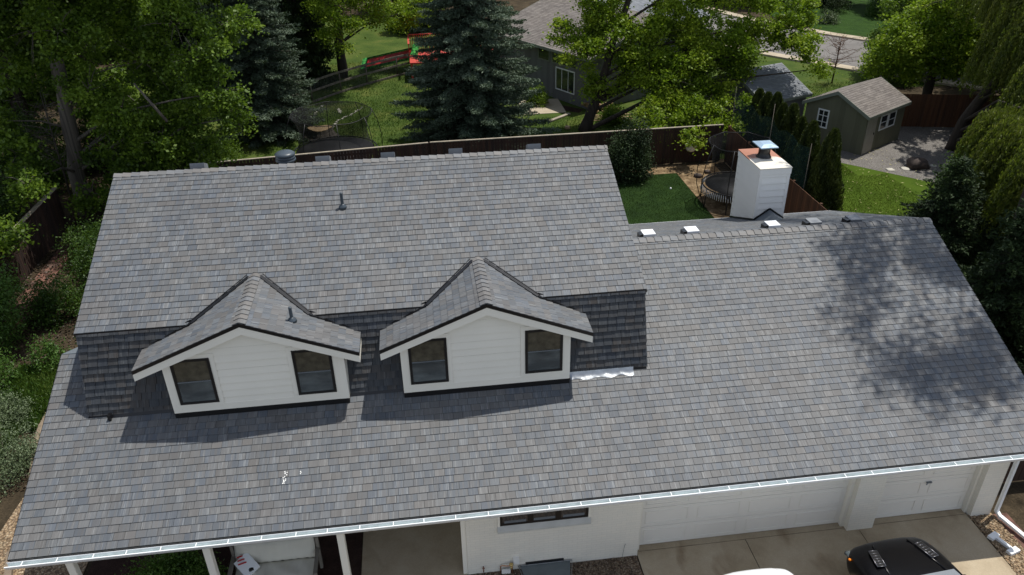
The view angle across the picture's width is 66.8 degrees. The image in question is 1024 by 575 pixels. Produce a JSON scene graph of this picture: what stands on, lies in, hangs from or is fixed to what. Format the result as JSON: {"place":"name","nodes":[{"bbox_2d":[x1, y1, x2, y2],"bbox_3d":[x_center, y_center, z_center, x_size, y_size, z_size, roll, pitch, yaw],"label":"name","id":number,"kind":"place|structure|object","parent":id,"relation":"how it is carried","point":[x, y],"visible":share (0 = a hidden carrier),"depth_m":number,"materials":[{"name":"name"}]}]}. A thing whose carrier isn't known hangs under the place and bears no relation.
{"place":"outdoors","nodes":[
{"label":"outdoors","id":0,"kind":"place"},
{"bbox_2d":[0,497,87,574],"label":"side gravel","id":1,"kind":"structure","parent":0,"point":[7,531],"depth_m":17.22,"materials":[{"name":"beige gravel"}]},
{"bbox_2d":[0,226,88,350],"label":"side path","id":2,"kind":"structure","parent":0,"point":[52,270],"depth_m":28.98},
{"bbox_2d":[4,88,90,200],"bbox_3d":[-19.540,-6.181,33.411,3.526,5.362,3.535,-10,31,-15],"label":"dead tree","id":3,"kind":"object","parent":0,"point":[55,146],"visible":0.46,"depth_m":33.01,"materials":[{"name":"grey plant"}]},
{"bbox_2d":[361,521,466,574],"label":"porch floor","id":4,"kind":"structure","parent":0,"point":[433,549],"depth_m":17.37,"materials":[{"name":"concrete"}]},
{"bbox_2d":[0,0,1023,574],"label":"ground","id":5,"kind":"structure","parent":0,"point":[1012,506],"depth_m":28.08,"materials":[{"name":"soil"}]},
{"bbox_2d":[0,206,29,302],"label":"shrub","id":6,"kind":"object","parent":5,"relation":"on","point":[11,272],"visible":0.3,"depth_m":26.95,"materials":[{"name":"green plant"}]},
{"bbox_2d":[0,347,33,400],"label":"shrub","id":7,"kind":"object","parent":5,"relation":"on","point":[4,372],"visible":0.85,"depth_m":22.55,"materials":[{"name":"green plant"}]},
{"bbox_2d":[0,414,39,501],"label":"sage bush","id":8,"kind":"object","parent":5,"relation":"on","point":[24,447],"visible":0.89,"depth_m":19.68,"materials":[{"name":"green plant"}]},
{"bbox_2d":[0,249,42,361],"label":"shrub","id":9,"kind":"object","parent":5,"relation":"on","point":[6,327],"visible":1,"depth_m":24.50,"materials":[{"name":"green plant"}]},
{"bbox_2d":[0,382,44,430],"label":"sage bush","id":10,"kind":"object","parent":5,"relation":"on","point":[9,412],"visible":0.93,"depth_m":21.22,"materials":[{"name":"green plant"}]},
{"bbox_2d":[0,155,48,237],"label":"shrub","id":11,"kind":"object","parent":5,"relation":"on","point":[3,205],"visible":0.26,"depth_m":29.60,"materials":[{"name":"green plant"}]},
{"bbox_2d":[0,361,58,467],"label":"tall grass","id":12,"kind":"structure","parent":5,"relation":"on","point":[32,385],"depth_m":22.26,"materials":[{"name":"green plant"}]},
{"bbox_2d":[0,187,68,290],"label":"wood fence","id":13,"kind":"object","parent":5,"relation":"on","point":[49,215],"visible":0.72,"depth_m":29.79,"materials":[{"name":"brown wood"}]},
{"bbox_2d":[0,98,81,195],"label":"shrub","id":14,"kind":"object","parent":5,"relation":"on","point":[53,179],"visible":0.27,"depth_m":34.84,"materials":[{"name":"green plant"}]},
{"bbox_2d":[21,330,71,373],"bbox_3d":[-13.925,1.958,23.283,1.287,1.301,1.386,10,32,17],"label":"shrub","id":15,"kind":"object","parent":5,"relation":"on","point":[50,350],"visible":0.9,"depth_m":23.20,"materials":[{"name":"green plant"}]},
{"bbox_2d":[16,271,84,333],"bbox_3d":[-15.259,0.264,25.756,2.360,1.821,2.332,-4,30,-6],"label":"shrub","id":16,"kind":"object","parent":5,"relation":"on","point":[50,301],"visible":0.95,"depth_m":25.65,"materials":[{"name":"green plant"}]},
{"bbox_2d":[0,200,104,493],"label":"leaf litter","id":17,"kind":"object","parent":5,"relation":"on","point":[26,284],"visible":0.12,"depth_m":25.91,"materials":[{"name":"plant"}]},
{"bbox_2d":[55,211,100,273],"bbox_3d":[-16.354,-1.887,29.327,2.400,1.988,2.322,23,37,35],"label":"shrub","id":18,"kind":"object","parent":5,"relation":"on","point":[70,230],"visible":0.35,"depth_m":29.18,"materials":[{"name":"green plant"}]},
{"bbox_2d":[0,0,158,175],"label":"cottonwood tree","id":19,"kind":"object","parent":5,"relation":"on","point":[114,73],"visible":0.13,"depth_m":36.73,"materials":[{"name":"green plant"}]},
{"bbox_2d":[61,214,102,289],"bbox_3d":[-14.870,-1.424,27.952,2.831,2.528,3.548,-4,30,-6],"label":"shrub","id":20,"kind":"object","parent":5,"relation":"on","point":[86,252],"visible":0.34,"depth_m":27.65,"materials":[{"name":"green plant"}]},
{"bbox_2d":[54,83,131,172],"bbox_3d":[-19.755,-8.135,37.441,4.448,4.810,3.081,-4,30,-6],"label":"shrub","id":21,"kind":"object","parent":5,"relation":"on","point":[82,128],"visible":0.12,"depth_m":37.42,"materials":[{"name":"green plant"}]},
{"bbox_2d":[0,0,267,257],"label":"cottonwood tree","id":22,"kind":"object","parent":5,"relation":"on","point":[141,128],"visible":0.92,"depth_m":30.33,"materials":[{"name":"green plant"}]},
{"bbox_2d":[87,532,362,574],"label":"porch bed","id":23,"kind":"object","parent":5,"relation":"on","point":[330,553],"depth_m":17.24,"materials":[{"name":"brown soil"}]},
{"bbox_2d":[114,549,233,574],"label":"green shrub","id":24,"kind":"object","parent":23,"relation":"on","point":[184,563],"visible":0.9,"depth_m":15.78,"materials":[{"name":"green plant"}]},
{"bbox_2d":[227,537,323,574],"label":"concrete slab","id":25,"kind":"object","parent":23,"relation":"on","point":[301,556],"visible":0.84,"depth_m":16.45,"materials":[{"name":"grey concrete"}]},
{"bbox_2d":[234,553,260,574],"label":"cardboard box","id":26,"kind":"object","parent":25,"relation":"on","point":[246,564],"visible":1,"depth_m":16.28,"materials":[{"name":"white cardboard"}]},
{"bbox_2d":[209,142,429,167],"bbox_3d":[-8.486,-5.251,35.021,9.652,1.835,0.185,-7,31,-11],"label":"wood fence","id":27,"kind":"object","parent":5,"relation":"on","point":[401,149],"visible":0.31,"depth_m":34.87,"materials":[{"name":"brown wood"}]},
{"bbox_2d":[4,140,1023,574],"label":"house","id":28,"kind":"structure","parent":5,"relation":"on","point":[534,360],"depth_m":16.60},
{"bbox_2d":[166,353,224,408],"bbox_3d":[-6.391,1.895,15.614,0.948,1.277,0.031,-4,30,-6],"label":"dormer window","id":29,"kind":"structure","parent":28,"relation":"in","point":[197,368],"depth_m":15.62,"materials":[{"name":"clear glass"}]},
{"bbox_2d":[285,347,341,398],"bbox_3d":[-4.041,1.718,15.863,0.957,1.285,0.031,-4,30,-6],"label":"dormer window","id":30,"kind":"structure","parent":28,"relation":"in","point":[316,382],"depth_m":15.88,"materials":[{"name":"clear glass"}]},
{"bbox_2d":[404,333,452,387],"bbox_3d":[-1.735,1.533,16.101,0.975,1.287,0.031,-4,30,-6],"label":"dormer window","id":31,"kind":"structure","parent":28,"relation":"in","point":[429,372],"depth_m":16.12,"materials":[{"name":"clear glass"}]},
{"bbox_2d":[521,326,566,376],"bbox_3d":[0.674,1.333,16.346,0.982,1.272,0.031,-4,30,-6],"label":"dormer window","id":32,"kind":"structure","parent":28,"relation":"in","point":[537,362],"depth_m":16.36,"materials":[{"name":"clear glass"}]},
{"bbox_2d":[500,507,588,525],"bbox_3d":[0.673,4.534,16.063,1.870,0.860,0.022,-4,30,-6],"label":"window","id":33,"kind":"structure","parent":28,"relation":"in","point":[581,512],"depth_m":16.21,"materials":[{"name":"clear glass"}]},
{"bbox_2d":[525,558,563,564],"bbox_3d":[0.712,6.007,16.911,0.840,0.160,0.033,-4,30,-6],"label":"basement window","id":34,"kind":"structure","parent":28,"relation":"in","point":[558,559],"depth_m":16.87,"materials":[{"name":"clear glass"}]},
{"bbox_2d":[639,479,849,544],"bbox_3d":[5.152,4.607,17.113,4.740,2.280,0.084,-4,30,-6],"label":"garage door","id":35,"kind":"structure","parent":28,"relation":"in","point":[720,514],"depth_m":17.31,"materials":[{"name":"white metal"}]},
{"bbox_2d":[875,466,976,517],"bbox_3d":[9.395,4.296,17.534,2.290,2.280,0.144,-4,30,-6],"label":"garage door","id":36,"kind":"structure","parent":28,"relation":"in","point":[943,489],"depth_m":17.76,"materials":[{"name":"white metal"}]},
{"bbox_2d":[469,555,642,574],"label":"gravel bed","id":37,"kind":"object","parent":5,"relation":"on","point":[629,568],"visible":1,"depth_m":16.90,"materials":[{"name":"brown gravel"}]},
{"bbox_2d":[429,124,723,164],"bbox_3d":[3.190,-6.457,36.786,14.101,1.835,0.185,-5,30,-7],"label":"wood fence","id":38,"kind":"object","parent":5,"relation":"on","point":[676,155],"visible":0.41,"depth_m":36.54,"materials":[{"name":"brown wood"}]},
{"bbox_2d":[617,173,713,223],"bbox_3d":[5.058,-2.493,31.712,6.840,0.001,10.700,-4,30,-6],"label":"lawn strip","id":39,"kind":"object","parent":5,"relation":"on","point":[669,214],"visible":0.17,"depth_m":33.77,"materials":[{"name":"green plant"}]},
{"bbox_2d":[604,102,656,187],"bbox_3d":[5.387,-6.612,35.284,2.829,3.632,2.389,-4,30,-6],"label":"juniper shrub","id":40,"kind":"object","parent":39,"relation":"on","point":[629,161],"visible":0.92,"depth_m":35.23,"materials":[{"name":"green plant"}]},
{"bbox_2d":[624,163,732,217],"bbox_3d":[6.376,-2.598,31.849,9.500,0.001,12.700,-4,30,-6],"label":"mulch bed","id":41,"kind":"object","parent":5,"relation":"on","point":[715,208],"visible":0.29,"depth_m":35.53,"materials":[{"name":"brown wood"}]},
{"bbox_2d":[696,132,775,214],"bbox_3d":[9.580,-4.892,32.984,3.196,2.768,3.192,-24,37,-35],"label":"trampoline","id":42,"kind":"object","parent":41,"relation":"on","point":[722,181],"visible":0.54,"depth_m":33.01,"materials":[{"name":"black metal"}]},
{"bbox_2d":[743,109,761,146],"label":"arborvitae","id":43,"kind":"object","parent":5,"relation":"on","point":[755,123],"visible":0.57,"depth_m":37.06,"materials":[{"name":"green plant"}]},
{"bbox_2d":[753,91,783,147],"bbox_3d":[12.431,-7.546,36.763,1.792,3.490,1.753,-20,35,-30],"label":"arborvitae","id":44,"kind":"object","parent":5,"relation":"on","point":[776,100],"visible":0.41,"depth_m":36.19,"materials":[{"name":"green plant"}]},
{"bbox_2d":[724,126,827,213],"bbox_3d":[11.293,-3.524,31.526,0.155,1.800,13.900,-4,30,-6],"label":"wood fence","id":45,"kind":"object","parent":5,"relation":"on","point":[799,199],"visible":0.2,"depth_m":30.92,"materials":[{"name":"brown wood"}]},
{"bbox_2d":[765,102,788,149],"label":"arborvitae","id":46,"kind":"object","parent":5,"relation":"on","point":[778,116],"visible":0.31,"depth_m":35.39,"materials":[{"name":"green plant"}]},
{"bbox_2d":[841,163,984,278],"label":"turf","id":47,"kind":"structure","parent":5,"relation":"on","point":[911,185],"depth_m":34.63,"materials":[{"name":"green plant"}]},
{"bbox_2d":[772,103,799,155],"bbox_3d":[12.309,-6.489,34.771,1.753,3.656,1.792,12,32,21],"label":"arborvitae","id":48,"kind":"object","parent":47,"relation":"on","point":[788,122],"visible":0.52,"depth_m":34.18,"materials":[{"name":"green plant"}]},
{"bbox_2d":[780,115,807,179],"bbox_3d":[12.345,-5.783,33.715,1.613,3.490,1.577,3,30,7],"label":"arborvitae","id":49,"kind":"object","parent":47,"relation":"on","point":[795,136],"visible":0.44,"depth_m":33.09,"materials":[{"name":"green plant"}]},
{"bbox_2d":[790,119,820,195],"bbox_3d":[12.382,-5.212,32.477,1.753,3.739,1.792,-4,30,-6],"label":"arborvitae","id":50,"kind":"object","parent":47,"relation":"on","point":[810,135],"visible":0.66,"depth_m":31.99,"materials":[{"name":"green plant"}]},
{"bbox_2d":[805,127,844,211],"bbox_3d":[12.364,-4.280,30.451,1.753,4.154,1.792,-4,30,-6],"label":"arborvitae","id":51,"kind":"object","parent":47,"relation":"on","point":[825,184],"visible":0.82,"depth_m":30.03,"materials":[{"name":"green plant"}]},
{"bbox_2d":[896,154,998,280],"bbox_3d":[14.888,-2.344,26.705,4.295,4.718,4.400,-4,30,-6],"label":"dark conifer","id":52,"kind":"object","parent":47,"relation":"on","point":[948,213],"visible":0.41,"depth_m":25.95,"materials":[{"name":"green plant"}]},
{"bbox_2d":[963,158,1006,251],"bbox_3d":[17.506,-3.252,28.875,4.400,4.010,4.295,13,33,22],"label":"dark conifer","id":53,"kind":"object","parent":47,"relation":"on","point":[987,226],"visible":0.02,"depth_m":28.15,"materials":[{"name":"green plant"}]},
{"bbox_2d":[856,0,1003,100],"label":"broadleaf tree","id":54,"kind":"object","parent":5,"relation":"on","point":[912,47],"visible":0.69,"depth_m":40.87,"materials":[{"name":"green plant"}]},
{"bbox_2d":[945,0,1023,238],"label":"willow tree","id":55,"kind":"object","parent":5,"relation":"on","point":[997,131],"visible":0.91,"depth_m":31.94,"materials":[{"name":"green plant"}]},
{"bbox_2d":[961,198,1023,363],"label":"dark conifer","id":56,"kind":"object","parent":5,"relation":"on","point":[998,290],"visible":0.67,"depth_m":22.83,"materials":[{"name":"green plant"}]},
{"bbox_2d":[970,513,1023,572],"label":"driveway edge","id":57,"kind":"object","parent":5,"relation":"on","point":[1006,559],"visible":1,"depth_m":17.62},
{"bbox_2d":[968,514,1023,574],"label":"river stones","id":58,"kind":"object","parent":57,"relation":"on","point":[1017,559],"visible":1,"depth_m":17.43,"materials":[{"name":"beige gravel"}]},
{"bbox_2d":[987,531,1020,555],"bbox_3d":[10.931,5.696,17.269,0.283,0.070,0.616,-14,32,-21],"label":"pipe fitting","id":59,"kind":"object","parent":58,"relation":"on","point":[995,535],"visible":1,"depth_m":17.23,"materials":[{"name":"white plastic"}]},
{"bbox_2d":[993,513,1023,547],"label":"brick edging","id":60,"kind":"object","parent":5,"relation":"on","point":[1019,538],"visible":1,"depth_m":17.70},
{"bbox_2d":[1003,461,1023,481],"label":"wood fence","id":61,"kind":"object","parent":5,"relation":"on","point":[1019,474],"visible":0.09,"depth_m":18.82,"materials":[{"name":"brown wood"}]},
{"bbox_2d":[124,18,945,169],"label":"lawn","id":62,"kind":"structure","parent":0,"point":[373,43],"depth_m":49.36,"materials":[{"name":"green plant"}]},
{"bbox_2d":[107,0,223,66],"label":"background tree","id":63,"kind":"object","parent":62,"relation":"on","point":[155,18],"visible":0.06,"depth_m":51.26,"materials":[{"name":"green plant"}]},
{"bbox_2d":[153,0,235,118],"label":"dark conifer","id":64,"kind":"object","parent":62,"relation":"on","point":[180,43],"visible":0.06,"depth_m":43.61,"materials":[{"name":"green plant"}]},
{"bbox_2d":[194,119,250,165],"bbox_3d":[-13.405,-6.147,35.109,3.557,3.508,2.591,-4,30,-6],"label":"shrub","id":65,"kind":"object","parent":62,"relation":"on","point":[233,152],"visible":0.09,"depth_m":35.16,"materials":[{"name":"green plant"}]},
{"bbox_2d":[200,0,321,148],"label":"blue spruce","id":66,"kind":"object","parent":62,"relation":"on","point":[274,103],"visible":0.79,"depth_m":40.06,"materials":[{"name":"green plant"}]},
{"bbox_2d":[266,0,338,88],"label":"dark conifer","id":67,"kind":"object","parent":62,"relation":"on","point":[317,52],"visible":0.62,"depth_m":48.88,"materials":[{"name":"green plant"}]},
{"bbox_2d":[285,101,382,161],"bbox_3d":[-8.588,-7.165,37.514,4.304,2.668,4.301,-24,37,-35],"label":"trampoline","id":68,"kind":"object","parent":62,"relation":"on","point":[346,134],"visible":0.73,"depth_m":37.62,"materials":[{"name":"black metal"}]},
{"bbox_2d":[287,52,418,106],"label":"rail fence","id":69,"kind":"object","parent":62,"relation":"on","point":[366,73],"visible":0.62,"depth_m":49.85,"materials":[{"name":"brown wood"}]},
{"bbox_2d":[300,0,431,78],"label":"cottonwood tree","id":70,"kind":"object","parent":62,"relation":"on","point":[379,11],"visible":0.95,"depth_m":49.87,"materials":[{"name":"green plant"}]},
{"bbox_2d":[360,44,419,69],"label":"slide","id":71,"kind":"object","parent":62,"relation":"on","point":[412,49],"visible":0.66,"depth_m":53.41,"materials":[{"name":"red paint"}]},
{"bbox_2d":[384,0,447,36],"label":"dark conifer","id":72,"kind":"object","parent":62,"relation":"on","point":[421,26],"visible":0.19,"depth_m":63.26,"materials":[{"name":"green plant"}]},
{"bbox_2d":[407,33,492,77],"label":"playset","id":73,"kind":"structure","parent":62,"relation":"on","point":[412,61],"depth_m":52.45,"materials":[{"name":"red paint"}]},
{"bbox_2d":[389,0,561,150],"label":"blue spruce","id":74,"kind":"object","parent":62,"relation":"on","point":[473,91],"visible":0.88,"depth_m":37.54,"materials":[{"name":"green plant"}]},
{"bbox_2d":[519,99,565,114],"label":"patio slab","id":75,"kind":"structure","parent":62,"relation":"on","point":[554,106],"depth_m":45.67,"materials":[{"name":"concrete"}]},
{"bbox_2d":[562,105,582,112],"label":"neighbour bed","id":76,"kind":"object","parent":62,"relation":"on","point":[572,109],"visible":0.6,"depth_m":45.47,"materials":[{"name":"brown soil"}]},
{"bbox_2d":[525,82,552,107],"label":"shrub","id":77,"kind":"object","parent":76,"relation":"on","point":[541,98],"visible":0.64,"depth_m":45.91,"materials":[{"name":"green plant"}]},
{"bbox_2d":[498,0,713,108],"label":"neighbour house","id":78,"kind":"structure","parent":62,"relation":"on","point":[560,81],"depth_m":47.32,"materials":[{"name":"grey"}]},
{"bbox_2d":[538,48,549,61],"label":"window","id":79,"kind":"structure","parent":78,"relation":"in","point":[543,55],"depth_m":47.06,"materials":[{"name":"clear glass"}]},
{"bbox_2d":[551,52,576,69],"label":"window","id":80,"kind":"structure","parent":78,"relation":"in","point":[552,53],"depth_m":46.03,"materials":[{"name":"clear glass"}]},
{"bbox_2d":[555,66,574,94],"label":"window","id":81,"kind":"structure","parent":78,"relation":"in","point":[564,78],"depth_m":46.22,"materials":[{"name":"clear glass"}]},
{"bbox_2d":[597,99,628,128],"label":"shrub","id":82,"kind":"object","parent":62,"relation":"on","point":[609,111],"visible":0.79,"depth_m":42.84,"materials":[{"name":"green plant"}]},
{"bbox_2d":[599,0,709,18],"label":"neighbour house","id":83,"kind":"structure","parent":62,"relation":"on","point":[639,5],"depth_m":53.31,"materials":[{"name":"grey"}]},
{"bbox_2d":[541,0,839,155],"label":"maple tree","id":84,"kind":"object","parent":62,"relation":"on","point":[651,63],"visible":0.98,"depth_m":39.22,"materials":[{"name":"green plant"}]},
{"bbox_2d":[739,88,764,135],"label":"arborvitae","id":85,"kind":"object","parent":62,"relation":"on","point":[758,95],"visible":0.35,"depth_m":38.53,"materials":[{"name":"green plant"}]},
{"bbox_2d":[702,62,812,120],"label":"outbuilding","id":86,"kind":"structure","parent":62,"relation":"on","point":[792,87],"depth_m":41.27,"materials":[{"name":"grey"}]},
{"bbox_2d":[757,91,772,118],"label":"arborvitae","id":87,"kind":"object","parent":62,"relation":"on","point":[763,104],"visible":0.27,"depth_m":37.28,"materials":[{"name":"green plant"}]},
{"bbox_2d":[820,32,863,82],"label":"bare tree","id":88,"kind":"object","parent":62,"relation":"on","point":[838,53],"visible":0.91,"depth_m":48.56,"materials":[{"name":"brown wood"}]},
{"bbox_2d":[855,0,946,88],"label":"broadleaf tree","id":89,"kind":"object","parent":62,"relation":"on","point":[887,4],"visible":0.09,"depth_m":49.02,"materials":[{"name":"green plant"}]},
{"bbox_2d":[705,8,868,40],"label":"sidewalk","id":90,"kind":"structure","parent":0,"point":[858,38],"depth_m":61.31,"materials":[{"name":"concrete"}]},
{"bbox_2d":[637,509,1016,574],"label":"driveway","id":91,"kind":"structure","parent":0,"point":[959,540],"depth_m":17.29,"materials":[{"name":"concrete"}]},
{"bbox_2d":[724,568,792,574],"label":"parked car","id":92,"kind":"object","parent":91,"relation":"on","point":[770,571],"visible":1,"depth_m":15.60,"materials":[{"name":"white paint"}]},
{"bbox_2d":[844,537,964,574],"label":"parked car","id":93,"kind":"object","parent":91,"relation":"on","point":[907,556],"visible":1,"depth_m":15.76,"materials":[{"name":"black paint"}]},
{"bbox_2d":[752,0,904,37],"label":"lawn","id":94,"kind":"structure","parent":0,"point":[856,21],"depth_m":65.72,"materials":[{"name":"green plant"}]},
{"bbox_2d":[817,8,841,24],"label":"shrub","id":95,"kind":"object","parent":94,"relation":"on","point":[829,17],"visible":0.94,"depth_m":64.81,"materials":[{"name":"green plant"}]},
{"bbox_2d":[820,0,852,13],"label":"shrub","id":96,"kind":"object","parent":94,"relation":"on","point":[832,4],"visible":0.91,"depth_m":68.53,"materials":[{"name":"green plant"}]},
{"bbox_2d":[863,0,889,17],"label":"shrub","id":97,"kind":"object","parent":94,"relation":"on","point":[872,12],"visible":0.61,"depth_m":67.19,"materials":[{"name":"green plant"}]},
{"bbox_2d":[703,11,971,82],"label":"street","id":98,"kind":"structure","parent":0,"point":[857,45],"depth_m":57.24,"materials":[{"name":"grey asphalt"}]},
{"bbox_2d":[756,50,1000,92],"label":"sidewalk","id":99,"kind":"structure","parent":0,"point":[839,66],"depth_m":52.34,"materials":[{"name":"concrete"}]},
{"bbox_2d":[841,115,968,181],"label":"gravel patio","id":100,"kind":"structure","parent":0,"point":[928,144],"depth_m":38.51,"materials":[{"name":"grey gravel"}]},
{"bbox_2d":[802,77,911,154],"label":"garden shed","id":101,"kind":"structure","parent":100,"relation":"on","point":[864,117],"depth_m":38.63,"materials":[{"name":"green"}]},
{"bbox_2d":[817,108,829,128],"bbox_3d":[15.720,-8.552,39.250,0.029,0.950,0.620,-23,36,-33],"label":"window","id":102,"kind":"structure","parent":101,"relation":"in","point":[823,114],"depth_m":39.23,"materials":[{"name":"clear glass"}]},
{"bbox_2d":[861,118,877,154],"bbox_3d":[17.607,-7.495,38.140,0.870,1.840,0.059,-23,36,-33],"label":"door","id":103,"kind":"structure","parent":101,"relation":"in","point":[871,127],"depth_m":38.15,"materials":[{"name":"grey wood"}]},
{"bbox_2d":[878,113,888,130],"bbox_3d":[18.484,-8.226,38.561,0.720,0.800,0.029,-23,36,-33],"label":"window","id":104,"kind":"structure","parent":101,"relation":"in","point":[884,119],"depth_m":38.56,"materials":[{"name":"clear glass"}]},
{"bbox_2d":[886,110,896,127],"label":"window","id":105,"kind":"structure","parent":101,"relation":"in","point":[892,116],"depth_m":38.99,"materials":[{"name":"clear glass"}]},
{"bbox_2d":[906,157,929,169],"bbox_3d":[19.257,-5.901,36.886,1.063,0.660,0.977,-4,30,-6],"label":"boulder","id":106,"kind":"object","parent":100,"relation":"on","point":[916,163],"visible":0.84,"depth_m":36.54,"materials":[{"name":"stone"}]},
{"bbox_2d":[901,94,999,126],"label":"wood fence","id":107,"kind":"object","parent":100,"relation":"on","point":[920,111],"visible":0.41,"depth_m":41.34,"materials":[{"name":"brown wood"}]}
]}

